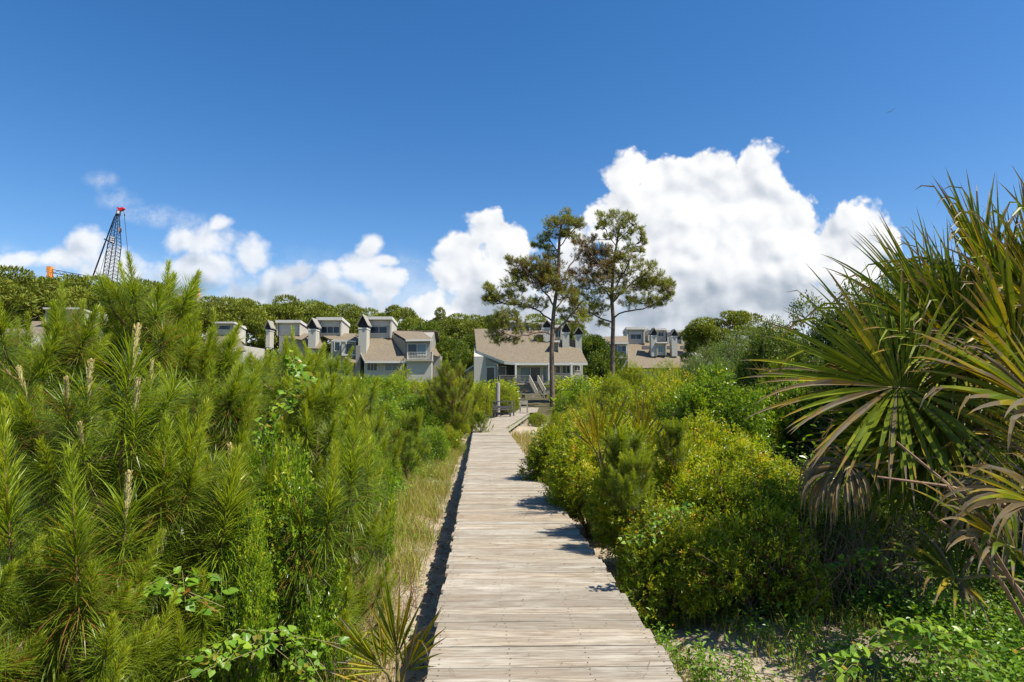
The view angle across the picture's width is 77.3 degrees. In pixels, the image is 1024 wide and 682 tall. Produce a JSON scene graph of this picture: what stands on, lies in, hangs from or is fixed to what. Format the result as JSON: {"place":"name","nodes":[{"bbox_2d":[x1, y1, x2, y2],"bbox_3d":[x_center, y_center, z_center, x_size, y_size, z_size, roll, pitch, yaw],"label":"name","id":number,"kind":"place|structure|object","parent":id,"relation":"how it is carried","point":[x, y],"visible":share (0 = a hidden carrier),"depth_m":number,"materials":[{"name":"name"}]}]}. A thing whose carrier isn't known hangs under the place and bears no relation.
{"place":"outdoors","nodes":[
{"label":"outdoors","id":0,"kind":"place"},
{"bbox_2d":[0,0,1023,360],"label":"sky","id":1,"kind":"structure","parent":0,"point":[379,154],"materials":[{"name":"blue"}]},
{"bbox_2d":[99,393,1023,681],"bbox_3d":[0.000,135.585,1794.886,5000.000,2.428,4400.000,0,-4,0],"label":"ground","id":2,"kind":"structure","parent":0,"point":[541,403],"depth_m":5.41,"materials":[{"name":"sand"}]},
{"bbox_2d":[0,311,45,403],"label":"young pine","id":3,"kind":"object","parent":2,"relation":"on","point":[28,329],"visible":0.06,"depth_m":10.06,"materials":[{"name":"green plant"}]},
{"bbox_2d":[0,265,76,327],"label":"broadleaf tree","id":4,"kind":"object","parent":2,"relation":"on","point":[14,284],"visible":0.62,"depth_m":88.54,"materials":[{"name":"green plant"}]},
{"bbox_2d":[0,499,98,669],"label":"shrub","id":5,"kind":"object","parent":2,"relation":"on","point":[29,542],"visible":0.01,"depth_m":4.20,"materials":[{"name":"green plant"}]},
{"bbox_2d":[8,273,109,326],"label":"tree","id":6,"kind":"object","parent":2,"relation":"on","point":[70,280],"visible":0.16,"depth_m":96.99,"materials":[{"name":"green plant"}]},
{"bbox_2d":[0,299,128,513],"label":"young pine","id":7,"kind":"object","parent":2,"relation":"on","point":[82,307],"visible":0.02,"depth_m":7.38,"materials":[{"name":"green plant"}]},
{"bbox_2d":[0,406,148,681],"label":"young pine","id":8,"kind":"object","parent":2,"relation":"on","point":[17,663],"visible":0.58,"depth_m":2.70,"materials":[{"name":"green plant"}]},
{"bbox_2d":[0,403,157,646],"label":"young pine","id":9,"kind":"object","parent":2,"relation":"on","point":[48,509],"visible":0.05,"depth_m":4.85,"materials":[{"name":"green plant"}]},
{"bbox_2d":[0,280,164,554],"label":"young pine","id":10,"kind":"object","parent":2,"relation":"on","point":[46,361],"visible":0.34,"depth_m":6.35,"materials":[{"name":"green plant"}]},
{"bbox_2d":[0,438,183,681],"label":"young pine","id":11,"kind":"object","parent":2,"relation":"on","point":[108,636],"visible":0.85,"depth_m":2.65,"materials":[{"name":"green plant"}]},
{"bbox_2d":[89,566,238,630],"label":"greenbrier vine","id":12,"kind":"object","parent":11,"relation":"on","point":[188,585],"visible":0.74,"depth_m":2.99,"materials":[{"name":"green plant"}]},
{"bbox_2d":[40,274,143,346],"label":"tree","id":13,"kind":"object","parent":2,"relation":"on","point":[79,291],"visible":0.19,"depth_m":96.64,"materials":[{"name":"green plant"}]},
{"bbox_2d":[93,207,127,281],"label":"crawler crane","id":14,"kind":"object","parent":2,"relation":"on","point":[111,239],"visible":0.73,"depth_m":213.74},
{"bbox_2d":[74,278,155,341],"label":"tree","id":15,"kind":"object","parent":2,"relation":"on","point":[145,281],"visible":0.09,"depth_m":94.86,"materials":[{"name":"green plant"}]},
{"bbox_2d":[10,250,262,517],"bbox_3d":[-4.362,0.800,7.381,2.850,3.735,2.667,2,-5,-19],"label":"young pine","id":16,"kind":"object","parent":2,"relation":"on","point":[164,312],"visible":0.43,"depth_m":7.30,"materials":[{"name":"green plant"}]},
{"bbox_2d":[0,322,304,681],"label":"young pine","id":17,"kind":"object","parent":2,"relation":"on","point":[146,413],"visible":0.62,"depth_m":3.49,"materials":[{"name":"green plant"}]},
{"bbox_2d":[76,306,272,520],"bbox_3d":[-4.074,1.285,7.830,2.308,3.547,2.382,1,-4,-10],"label":"young pine","id":18,"kind":"object","parent":2,"relation":"on","point":[210,352],"visible":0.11,"depth_m":7.79,"materials":[{"name":"green plant"}]},
{"bbox_2d":[90,359,290,579],"bbox_3d":[-2.781,1.400,5.517,1.829,2.562,1.954,2,-5,-29],"label":"young pine","id":19,"kind":"object","parent":2,"relation":"on","point":[230,416],"visible":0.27,"depth_m":5.47,"materials":[{"name":"green plant"}]},
{"bbox_2d":[243,350,317,446],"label":"greenbrier vine","id":20,"kind":"object","parent":19,"relation":"attached to","point":[305,375],"visible":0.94,"depth_m":6.47,"materials":[{"name":"green plant"}]},
{"bbox_2d":[180,295,239,354],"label":"tree","id":21,"kind":"object","parent":2,"relation":"on","point":[221,307],"visible":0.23,"depth_m":111.05,"materials":[{"name":"green plant"}]},
{"bbox_2d":[8,475,413,681],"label":"ground cover","id":22,"kind":"object","parent":2,"relation":"on","point":[169,665],"depth_m":3.61,"materials":[{"name":"green plant"}]},
{"bbox_2d":[114,405,324,681],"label":"young pine","id":23,"kind":"object","parent":2,"relation":"on","point":[226,511],"visible":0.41,"depth_m":3.62,"materials":[{"name":"green plant"}]},
{"bbox_2d":[172,625,349,681],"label":"greenbrier vine","id":24,"kind":"object","parent":23,"relation":"attached to","point":[223,660],"visible":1,"depth_m":3.39,"materials":[{"name":"green plant"}]},
{"bbox_2d":[191,494,278,681],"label":"shrub","id":25,"kind":"object","parent":2,"relation":"on","point":[249,594],"visible":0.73,"depth_m":3.51,"materials":[{"name":"green plant"}]},
{"bbox_2d":[205,322,265,365],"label":"beach house","id":26,"kind":"structure","parent":2,"relation":"on","point":[226,326],"depth_m":90.85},
{"bbox_2d":[211,297,278,346],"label":"broadleaf tree","id":27,"kind":"object","parent":2,"relation":"on","point":[245,310],"visible":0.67,"depth_m":108.32,"materials":[{"name":"green plant"}]},
{"bbox_2d":[51,447,464,681],"bbox_3d":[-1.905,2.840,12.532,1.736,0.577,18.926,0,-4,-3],"label":"dry grass","id":28,"kind":"structure","parent":2,"relation":"on","point":[429,492],"depth_m":8.19,"materials":[{"name":"plant"}]},
{"bbox_2d":[133,559,416,681],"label":"dead brush","id":29,"kind":"object","parent":2,"relation":"on","point":[374,632],"visible":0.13,"depth_m":4.90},
{"bbox_2d":[196,413,356,681],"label":"shrub","id":30,"kind":"object","parent":2,"relation":"on","point":[319,626],"visible":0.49,"depth_m":3.90,"materials":[{"name":"green plant"}]},
{"bbox_2d":[245,294,309,359],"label":"tree","id":31,"kind":"object","parent":2,"relation":"on","point":[289,307],"visible":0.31,"depth_m":113.80,"materials":[{"name":"green plant"}]},
{"bbox_2d":[218,324,357,464],"bbox_3d":[-3.271,1.321,9.123,2.279,3.192,2.378,2,-5,-23],"label":"young pine","id":32,"kind":"object","parent":2,"relation":"on","point":[314,361],"visible":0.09,"depth_m":8.99,"materials":[{"name":"green plant"}]},
{"bbox_2d":[252,369,357,491],"bbox_3d":[-2.343,1.737,7.264,1.393,2.916,1.300,0,-4,-4],"label":"young pine","id":33,"kind":"object","parent":2,"relation":"on","point":[315,408],"visible":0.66,"depth_m":7.24,"materials":[{"name":"green plant"}]},
{"bbox_2d":[292,301,350,346],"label":"tree","id":34,"kind":"object","parent":2,"relation":"on","point":[317,309],"visible":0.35,"depth_m":112.42,"materials":[{"name":"green plant"}]},
{"bbox_2d":[266,396,397,675],"bbox_3d":[-1.356,1.505,4.427,1.199,2.323,1.667,1,-4,-12],"label":"young pine","id":35,"kind":"object","parent":2,"relation":"on","point":[342,505],"visible":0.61,"depth_m":4.24,"materials":[{"name":"green plant"}]},
{"bbox_2d":[272,340,391,458],"bbox_3d":[-2.810,1.413,9.920,2.032,2.846,2.172,1,-4,-14],"label":"young pine","id":36,"kind":"object","parent":2,"relation":"on","point":[337,367],"visible":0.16,"depth_m":9.85,"materials":[{"name":"green plant"}]},
{"bbox_2d":[264,314,442,382],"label":"beach house","id":37,"kind":"structure","parent":2,"relation":"on","point":[383,346],"depth_m":94.92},
{"bbox_2d":[341,427,396,588],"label":"shrub","id":38,"kind":"object","parent":2,"relation":"on","point":[387,472],"visible":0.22,"depth_m":6.45,"materials":[{"name":"green plant"}]},
{"bbox_2d":[342,372,404,488],"bbox_3d":[-2.711,1.843,10.894,1.787,2.660,1.731,-1,-4,12],"label":"young pine","id":39,"kind":"object","parent":2,"relation":"on","point":[397,452],"visible":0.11,"depth_m":10.97,"materials":[{"name":"green plant"}]},
{"bbox_2d":[351,373,410,417],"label":"shrub","id":40,"kind":"object","parent":2,"relation":"on","point":[387,393],"visible":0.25,"depth_m":30.02,"materials":[{"name":"green plant"}]},
{"bbox_2d":[319,571,446,681],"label":"saw palmetto","id":41,"kind":"object","parent":2,"relation":"on","point":[364,646],"visible":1,"depth_m":3.78,"materials":[{"name":"plant"}]},
{"bbox_2d":[385,304,419,326],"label":"tree","id":42,"kind":"object","parent":2,"relation":"on","point":[396,312],"visible":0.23,"depth_m":117.25,"materials":[{"name":"green plant"}]},
{"bbox_2d":[385,407,433,480],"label":"young pine","id":43,"kind":"object","parent":2,"relation":"on","point":[412,432],"visible":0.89,"depth_m":12.36,"materials":[{"name":"green plant"}]},
{"bbox_2d":[384,365,448,407],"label":"shrub","id":44,"kind":"object","parent":2,"relation":"on","point":[418,390],"visible":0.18,"depth_m":37.63,"materials":[{"name":"green plant"}]},
{"bbox_2d":[394,393,448,434],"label":"shrub","id":45,"kind":"object","parent":2,"relation":"on","point":[429,417],"visible":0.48,"depth_m":25.36,"materials":[{"name":"green plant"}]},
{"bbox_2d":[405,425,450,461],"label":"shrub","id":46,"kind":"object","parent":2,"relation":"on","point":[436,437],"visible":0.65,"depth_m":16.58,"materials":[{"name":"green plant"}]},
{"bbox_2d":[422,353,484,425],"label":"young pine","id":47,"kind":"object","parent":2,"relation":"on","point":[445,370],"visible":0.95,"depth_m":25.63,"materials":[{"name":"green plant"}]},
{"bbox_2d":[441,423,466,454],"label":"shrub","id":48,"kind":"object","parent":2,"relation":"on","point":[454,436],"visible":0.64,"depth_m":19.55,"materials":[{"name":"green plant"}]},
{"bbox_2d":[439,349,472,380],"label":"broadleaf tree","id":49,"kind":"object","parent":2,"relation":"on","point":[454,357],"visible":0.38,"depth_m":97.13,"materials":[{"name":"plant"}]},
{"bbox_2d":[439,313,485,340],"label":"tree","id":50,"kind":"object","parent":2,"relation":"on","point":[466,325],"visible":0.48,"depth_m":115.06,"materials":[{"name":"green plant"}]},
{"bbox_2d":[468,381,494,416],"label":"shrub","id":51,"kind":"object","parent":2,"relation":"on","point":[485,404],"visible":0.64,"depth_m":41.65,"materials":[{"name":"green plant"}]},
{"bbox_2d":[337,373,654,409],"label":"ground cover","id":52,"kind":"object","parent":2,"relation":"on","point":[560,383],"visible":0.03,"depth_m":69.47,"materials":[{"name":"green plant"}]},
{"bbox_2d":[490,382,515,415],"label":"shrub","id":53,"kind":"object","parent":2,"relation":"on","point":[505,395],"visible":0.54,"depth_m":45.58,"materials":[{"name":"green plant"}]},
{"bbox_2d":[464,320,587,393],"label":"beach house","id":54,"kind":"structure","parent":2,"relation":"on","point":[526,361],"depth_m":86.86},
{"bbox_2d":[481,206,592,406],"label":"tall pine","id":55,"kind":"object","parent":2,"relation":"on","point":[543,271],"visible":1,"depth_m":56.15,"materials":[{"name":"green plant"}]},
{"bbox_2d":[424,412,682,681],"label":"boardwalk","id":56,"kind":"structure","parent":2,"relation":"on","point":[576,639],"depth_m":4.90,"materials":[{"name":"brown wood"}]},
{"bbox_2d":[516,409,605,495],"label":"shrub","id":57,"kind":"object","parent":2,"relation":"on","point":[535,457],"visible":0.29,"depth_m":11.29,"materials":[{"name":"green plant"}]},
{"bbox_2d":[546,391,598,435],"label":"shrub","id":58,"kind":"object","parent":2,"relation":"on","point":[556,416],"visible":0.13,"depth_m":19.79,"materials":[{"name":"green plant"}]},
{"bbox_2d":[552,373,599,419],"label":"shrub","id":59,"kind":"object","parent":2,"relation":"on","point":[580,385],"visible":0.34,"depth_m":25.68,"materials":[{"name":"green plant"}]},
{"bbox_2d":[538,418,633,538],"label":"shrub","id":60,"kind":"object","parent":2,"relation":"on","point":[572,468],"visible":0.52,"depth_m":8.64,"materials":[{"name":"green plant"}]},
{"bbox_2d":[564,383,637,469],"bbox_3d":[1.153,1.073,7.980,1.031,1.147,0.381,0,-4,0],"label":"saw palmetto","id":61,"kind":"object","parent":2,"relation":"on","point":[593,422],"visible":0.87,"depth_m":8.06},
{"bbox_2d":[582,333,621,382],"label":"broadleaf tree","id":62,"kind":"object","parent":2,"relation":"on","point":[596,344],"visible":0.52,"depth_m":106.51,"materials":[{"name":"plant"}]},
{"bbox_2d":[584,371,636,423],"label":"shrub","id":63,"kind":"object","parent":2,"relation":"on","point":[607,389],"visible":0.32,"depth_m":23.76,"materials":[{"name":"green plant"}]},
{"bbox_2d":[566,208,675,381],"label":"tall pine","id":64,"kind":"object","parent":2,"relation":"on","point":[642,281],"visible":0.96,"depth_m":59.24,"materials":[{"name":"green plant"}]},
{"bbox_2d":[599,423,659,534],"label":"young pine","id":65,"kind":"object","parent":2,"relation":"on","point":[619,441],"visible":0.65,"depth_m":6.89,"materials":[{"name":"green plant"}]},
{"bbox_2d":[605,359,653,401],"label":"shrub","id":66,"kind":"object","parent":2,"relation":"on","point":[637,375],"visible":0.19,"depth_m":32.72,"materials":[{"name":"green plant"}]},
{"bbox_2d":[603,448,656,559],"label":"young pine","id":67,"kind":"object","parent":2,"relation":"on","point":[639,471],"visible":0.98,"depth_m":6.23,"materials":[{"name":"green plant"}]},
{"bbox_2d":[582,444,698,566],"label":"shrub","id":68,"kind":"object","parent":2,"relation":"on","point":[613,520],"visible":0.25,"depth_m":6.96,"materials":[{"name":"green plant"}]},
{"bbox_2d":[604,327,701,382],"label":"beach house","id":69,"kind":"structure","parent":2,"relation":"on","point":[644,347],"depth_m":122.52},
{"bbox_2d":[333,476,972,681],"bbox_3d":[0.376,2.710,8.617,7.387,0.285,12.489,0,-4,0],"label":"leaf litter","id":70,"kind":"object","parent":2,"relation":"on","point":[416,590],"visible":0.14,"depth_m":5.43,"materials":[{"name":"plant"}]},
{"bbox_2d":[626,388,679,451],"bbox_3d":[1.870,1.124,8.402,0.724,1.068,0.314,0,-4,0],"label":"saw palmetto","id":71,"kind":"object","parent":2,"relation":"on","point":[646,424],"visible":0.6,"depth_m":8.46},
{"bbox_2d":[618,501,694,546],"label":"greenbrier vine","id":72,"kind":"object","parent":2,"relation":"on","point":[686,504],"visible":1,"depth_m":5.12,"materials":[{"name":"green plant"}]},
{"bbox_2d":[601,364,713,435],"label":"shrub","id":73,"kind":"object","parent":2,"relation":"on","point":[656,392],"visible":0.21,"depth_m":16.45,"materials":[{"name":"green plant"}]},
{"bbox_2d":[612,494,729,632],"bbox_3d":[1.413,2.042,5.885,1.066,1.286,1.129,0,-4,-4],"label":"shrub","id":74,"kind":"object","parent":2,"relation":"on","point":[649,580],"visible":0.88,"depth_m":5.59,"materials":[{"name":"green plant"}]},
{"bbox_2d":[653,415,692,492],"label":"young pine","id":75,"kind":"object","parent":2,"relation":"on","point":[674,429],"visible":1,"depth_m":6.85,"materials":[{"name":"green plant"}]},
{"bbox_2d":[629,418,758,484],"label":"shrub","id":76,"kind":"object","parent":2,"relation":"on","point":[700,455],"visible":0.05,"depth_m":8.73,"materials":[{"name":"green plant"}]},
{"bbox_2d":[679,318,721,362],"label":"pine tree","id":77,"kind":"object","parent":2,"relation":"on","point":[689,343],"visible":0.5,"depth_m":79.31,"materials":[{"name":"green plant"}]},
{"bbox_2d":[675,336,732,383],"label":"shrub","id":78,"kind":"object","parent":2,"relation":"on","point":[692,367],"visible":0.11,"depth_m":35.72,"materials":[{"name":"green plant"}]},
{"bbox_2d":[550,395,860,495],"bbox_3d":[12.771,3.274,28.389,22.633,2.191,36.670,0,-4,0],"label":"ground cover","id":79,"kind":"object","parent":2,"relation":"on","point":[803,459],"visible":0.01,"depth_m":12.04,"materials":[{"name":"green plant"}]},
{"bbox_2d":[652,357,775,453],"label":"shrub","id":80,"kind":"object","parent":2,"relation":"on","point":[696,397],"visible":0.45,"depth_m":12.98,"materials":[{"name":"green plant"}]},
{"bbox_2d":[691,327,756,382],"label":"shrub","id":81,"kind":"object","parent":2,"relation":"on","point":[727,352],"visible":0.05,"depth_m":33.10,"materials":[{"name":"green plant"}]},
{"bbox_2d":[675,410,775,466],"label":"shrub","id":82,"kind":"object","parent":2,"relation":"on","point":[713,435],"visible":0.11,"depth_m":10.59,"materials":[{"name":"green plant"}]},
{"bbox_2d":[686,309,772,360],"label":"pine tree","id":83,"kind":"object","parent":2,"relation":"on","point":[737,319],"visible":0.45,"depth_m":77.55,"materials":[{"name":"green plant"}]},
{"bbox_2d":[639,456,832,586],"bbox_3d":[2.163,1.940,6.695,1.726,1.506,1.766,1,-4,-13],"label":"shrub","id":84,"kind":"object","parent":2,"relation":"on","point":[711,488],"visible":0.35,"depth_m":6.51,"materials":[{"name":"green plant"}]},
{"bbox_2d":[670,496,835,628],"bbox_3d":[2.138,2.042,5.933,1.470,1.210,1.481,-1,-4,16],"label":"shrub","id":85,"kind":"object","parent":2,"relation":"on","point":[796,550],"visible":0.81,"depth_m":5.50,"materials":[{"name":"green plant"}]},
{"bbox_2d":[719,384,786,457],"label":"shrub","id":86,"kind":"object","parent":2,"relation":"on","point":[780,435],"visible":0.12,"depth_m":14.44,"materials":[{"name":"green plant"}]},
{"bbox_2d":[706,433,807,504],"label":"shrub","id":87,"kind":"object","parent":2,"relation":"on","point":[758,463],"visible":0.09,"depth_m":8.42,"materials":[{"name":"green plant"}]},
{"bbox_2d":[728,314,791,408],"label":"live oak shrub","id":88,"kind":"object","parent":2,"relation":"on","point":[758,345],"visible":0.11,"depth_m":20.04,"materials":[{"name":"green plant"}]},
{"bbox_2d":[723,316,799,371],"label":"shrub","id":89,"kind":"object","parent":2,"relation":"on","point":[743,344],"visible":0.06,"depth_m":30.45,"materials":[{"name":"green plant"}]},
{"bbox_2d":[615,574,920,681],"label":"ground cover","id":90,"kind":"object","parent":2,"relation":"on","point":[670,645],"visible":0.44,"depth_m":4.77,"materials":[{"name":"green plant"}]},
{"bbox_2d":[743,354,830,474],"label":"live oak shrub","id":91,"kind":"object","parent":2,"relation":"on","point":[780,412],"visible":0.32,"depth_m":14.53,"materials":[{"name":"green plant"}]},
{"bbox_2d":[738,467,839,584],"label":"shrub","id":92,"kind":"object","parent":2,"relation":"on","point":[796,499],"visible":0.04,"depth_m":6.63,"materials":[{"name":"green plant"}]},
{"bbox_2d":[755,329,822,462],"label":"live oak shrub","id":93,"kind":"object","parent":2,"relation":"on","point":[792,348],"visible":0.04,"depth_m":17.32,"materials":[{"name":"green plant"}]},
{"bbox_2d":[755,289,850,454],"bbox_3d":[9.202,1.067,18.952,3.583,5.270,3.675,-1,-4,11],"label":"live oak shrub","id":94,"kind":"object","parent":2,"relation":"on","point":[816,335],"visible":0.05,"depth_m":18.83,"materials":[{"name":"green plant"}]},
{"bbox_2d":[609,565,1023,681],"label":"ground cover plants","id":95,"kind":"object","parent":2,"relation":"on","point":[770,652],"depth_m":5.04,"materials":[{"name":"plant"}]},
{"bbox_2d":[632,441,1023,633],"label":"ground cover","id":96,"kind":"object","parent":2,"relation":"on","point":[905,581],"visible":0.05,"depth_m":5.64,"materials":[{"name":"green plant"}]},
{"bbox_2d":[783,330,878,475],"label":"live oak shrub","id":97,"kind":"object","parent":2,"relation":"on","point":[825,387],"visible":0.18,"depth_m":14.22,"materials":[{"name":"green plant"}]},
{"bbox_2d":[794,276,876,389],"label":"live oak shrub","id":98,"kind":"object","parent":2,"relation":"on","point":[846,302],"visible":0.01,"depth_m":17.59,"materials":[{"name":"green plant"}]},
{"bbox_2d":[796,503,892,607],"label":"shrub","id":99,"kind":"object","parent":2,"relation":"on","point":[837,529],"visible":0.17,"depth_m":6.14,"materials":[{"name":"green plant"}]},
{"bbox_2d":[686,500,1011,630],"bbox_3d":[2.926,2.065,6.069,2.950,1.109,2.075,0,-4,0],"label":"dead brush","id":100,"kind":"object","parent":2,"relation":"on","point":[869,570],"visible":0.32,"depth_m":5.65,"materials":[{"name":"plant"}]},
{"bbox_2d":[820,545,891,577],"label":"greenbrier vine","id":101,"kind":"object","parent":2,"relation":"on","point":[872,550],"visible":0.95,"depth_m":5.38,"materials":[{"name":"green plant"}]},
{"bbox_2d":[737,166,1023,629],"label":"palmetto","id":102,"kind":"object","parent":2,"relation":"on","point":[948,350],"visible":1,"depth_m":5.20,"materials":[{"name":"plant"}]},
{"bbox_2d":[801,485,964,584],"bbox_3d":[4.179,2.222,7.449,1.924,1.290,1.612,0,-4,-4],"label":"shrub","id":103,"kind":"object","parent":2,"relation":"on","point":[884,518],"visible":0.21,"depth_m":7.09,"materials":[{"name":"green plant"}]},
{"bbox_2d":[767,530,1023,681],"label":"ground cover","id":104,"kind":"object","parent":2,"relation":"on","point":[1014,627],"visible":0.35,"depth_m":5.06,"materials":[{"name":"green plant"}]},
{"bbox_2d":[813,617,997,681],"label":"greenbrier vine","id":105,"kind":"object","parent":2,"relation":"on","point":[913,628],"visible":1,"depth_m":3.48,"materials":[{"name":"green plant"}]},
{"bbox_2d":[826,434,992,546],"bbox_3d":[4.826,1.959,8.086,1.864,1.700,1.720,-1,-4,14],"label":"live oak shrub","id":106,"kind":"object","parent":2,"relation":"on","point":[949,513],"visible":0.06,"depth_m":7.67,"materials":[{"name":"green plant"}]},
{"bbox_2d":[827,250,1003,434],"bbox_3d":[8.995,0.738,13.928,3.916,5.430,3.913,2,-5,-24],"label":"live oak shrub","id":107,"kind":"object","parent":2,"relation":"on","point":[896,293],"visible":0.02,"depth_m":14.21,"materials":[{"name":"green plant"}]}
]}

